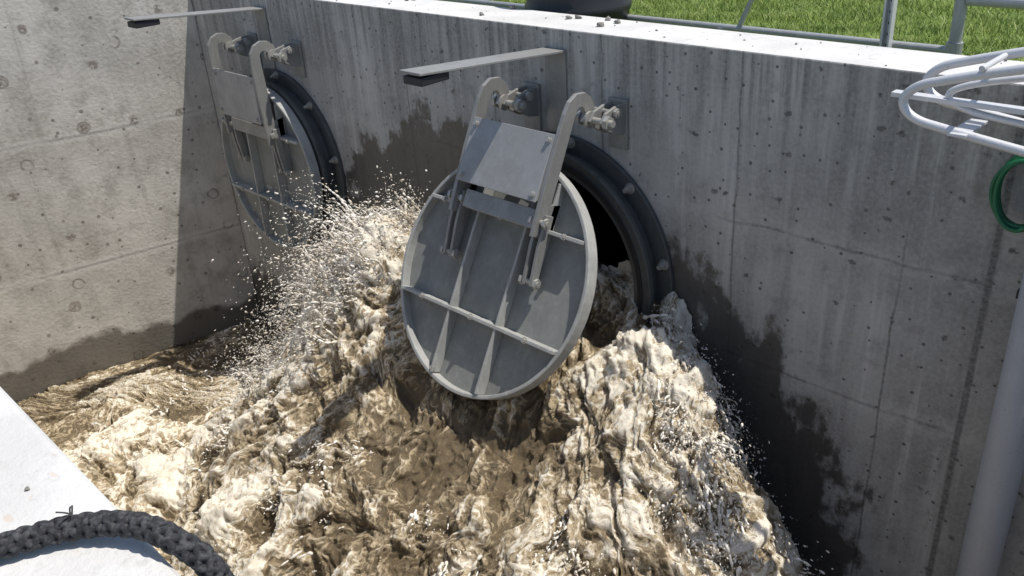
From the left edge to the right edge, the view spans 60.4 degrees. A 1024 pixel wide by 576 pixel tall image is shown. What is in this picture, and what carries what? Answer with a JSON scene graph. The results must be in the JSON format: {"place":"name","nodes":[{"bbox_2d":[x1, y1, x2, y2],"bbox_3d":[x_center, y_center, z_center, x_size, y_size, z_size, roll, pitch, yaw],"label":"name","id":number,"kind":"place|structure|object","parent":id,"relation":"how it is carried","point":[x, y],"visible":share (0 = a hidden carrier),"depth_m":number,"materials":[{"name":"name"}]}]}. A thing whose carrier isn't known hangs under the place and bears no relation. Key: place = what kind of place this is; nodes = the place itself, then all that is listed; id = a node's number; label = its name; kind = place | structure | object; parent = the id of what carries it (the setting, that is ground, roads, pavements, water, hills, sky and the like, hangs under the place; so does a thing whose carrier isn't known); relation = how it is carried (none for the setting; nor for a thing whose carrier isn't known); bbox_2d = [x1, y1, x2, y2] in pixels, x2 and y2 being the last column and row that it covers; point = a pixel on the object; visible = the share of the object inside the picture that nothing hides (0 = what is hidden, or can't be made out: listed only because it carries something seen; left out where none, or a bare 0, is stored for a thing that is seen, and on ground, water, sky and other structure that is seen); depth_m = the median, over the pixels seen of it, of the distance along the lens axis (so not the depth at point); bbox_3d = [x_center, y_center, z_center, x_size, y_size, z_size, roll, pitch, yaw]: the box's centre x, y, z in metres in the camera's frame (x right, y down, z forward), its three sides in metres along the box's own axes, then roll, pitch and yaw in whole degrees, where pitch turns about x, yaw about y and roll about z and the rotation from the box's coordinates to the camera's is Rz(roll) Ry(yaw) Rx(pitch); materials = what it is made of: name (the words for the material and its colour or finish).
{"place":"outdoors","nodes":[
{"label":"outdoors","id":0,"kind":"place"},
{"bbox_2d":[15,215,805,575],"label":"water","id":1,"kind":"structure","parent":0,"point":[489,481],"depth_m":5.48,"materials":[{"name":"liquid"}]},
{"bbox_2d":[73,182,816,575],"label":"water splash","id":2,"kind":"object","parent":1,"relation":"on","point":[725,432],"visible":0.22,"depth_m":5.78,"materials":[{"name":"beige liquid"}]},
{"bbox_2d":[64,160,832,575],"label":"water droplets","id":3,"kind":"object","parent":1,"relation":"on","point":[350,250],"visible":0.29,"depth_m":6.13},
{"bbox_2d":[489,0,1023,61],"bbox_3d":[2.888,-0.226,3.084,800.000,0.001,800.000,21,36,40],"label":"ground","id":4,"kind":"structure","parent":0,"point":[899,13],"depth_m":6.67,"materials":[{"name":"green plant"}]},
{"bbox_2d":[0,387,180,575],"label":"wall","id":5,"kind":"structure","parent":4,"relation":"on","point":[38,462],"depth_m":1.61,"materials":[{"name":"concrete"}]},
{"bbox_2d":[0,505,234,575],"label":"rope","id":6,"kind":"object","parent":5,"relation":"attached to","point":[196,554],"visible":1,"depth_m":1.47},
{"bbox_2d":[0,0,260,401],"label":"side wall","id":7,"kind":"structure","parent":4,"relation":"on","point":[120,228],"depth_m":8.55,"materials":[{"name":"concrete"}]},
{"bbox_2d":[525,0,631,19],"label":"plastic drum","id":8,"kind":"object","parent":4,"relation":"on","point":[616,9],"visible":0.4,"depth_m":5.88,"materials":[{"name":"black"}]},
{"bbox_2d":[191,0,1023,575],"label":"basin wall","id":9,"kind":"structure","parent":4,"relation":"on","point":[847,252],"depth_m":4.81,"materials":[{"name":"concrete"}]},
{"bbox_2d":[124,6,346,248],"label":"flap gate","id":10,"kind":"structure","parent":9,"relation":"attached to","point":[273,122],"depth_m":7.64,"materials":[{"name":"metal"}]},
{"bbox_2d":[24,0,1006,490],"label":"concrete crumbs","id":11,"kind":"object","parent":9,"relation":"on","point":[600,24],"visible":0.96,"depth_m":5.39,"materials":[{"name":"grey concrete"}]},
{"bbox_2d":[399,47,673,399],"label":"flap gate","id":12,"kind":"structure","parent":9,"relation":"attached to","point":[499,277],"depth_m":5.30,"materials":[{"name":"metal"}]},
{"bbox_2d":[562,173,629,267],"bbox_3d":[2.474,-1.300,7.765,1.600,1.600,5.148,21,36,40],"label":"culvert pipe","id":13,"kind":"object","parent":9,"relation":"attached to","point":[611,249],"depth_m":7.11,"materials":[{"name":"black"}]},
{"bbox_2d":[956,273,1023,575],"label":"pvc pipe","id":14,"kind":"object","parent":9,"relation":"attached to","point":[1000,474],"visible":1,"depth_m":4.07,"materials":[{"name":"grey plastic"}]},
{"bbox_2d":[989,155,1023,232],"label":"garden hose","id":15,"kind":"object","parent":9,"relation":"attached to","point":[1005,222],"visible":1,"depth_m":3.72,"materials":[{"name":"green rubber"}]},
{"bbox_2d":[439,0,1023,54],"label":"pipe fence","id":16,"kind":"object","parent":4,"relation":"on","point":[954,43],"visible":0.38,"depth_m":4.89,"materials":[{"name":"white metal"}]},
{"bbox_2d":[891,47,1023,156],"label":"ladder handrail","id":17,"kind":"object","parent":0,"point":[982,113],"visible":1,"depth_m":3.46,"materials":[{"name":"white metal"}]}
]}

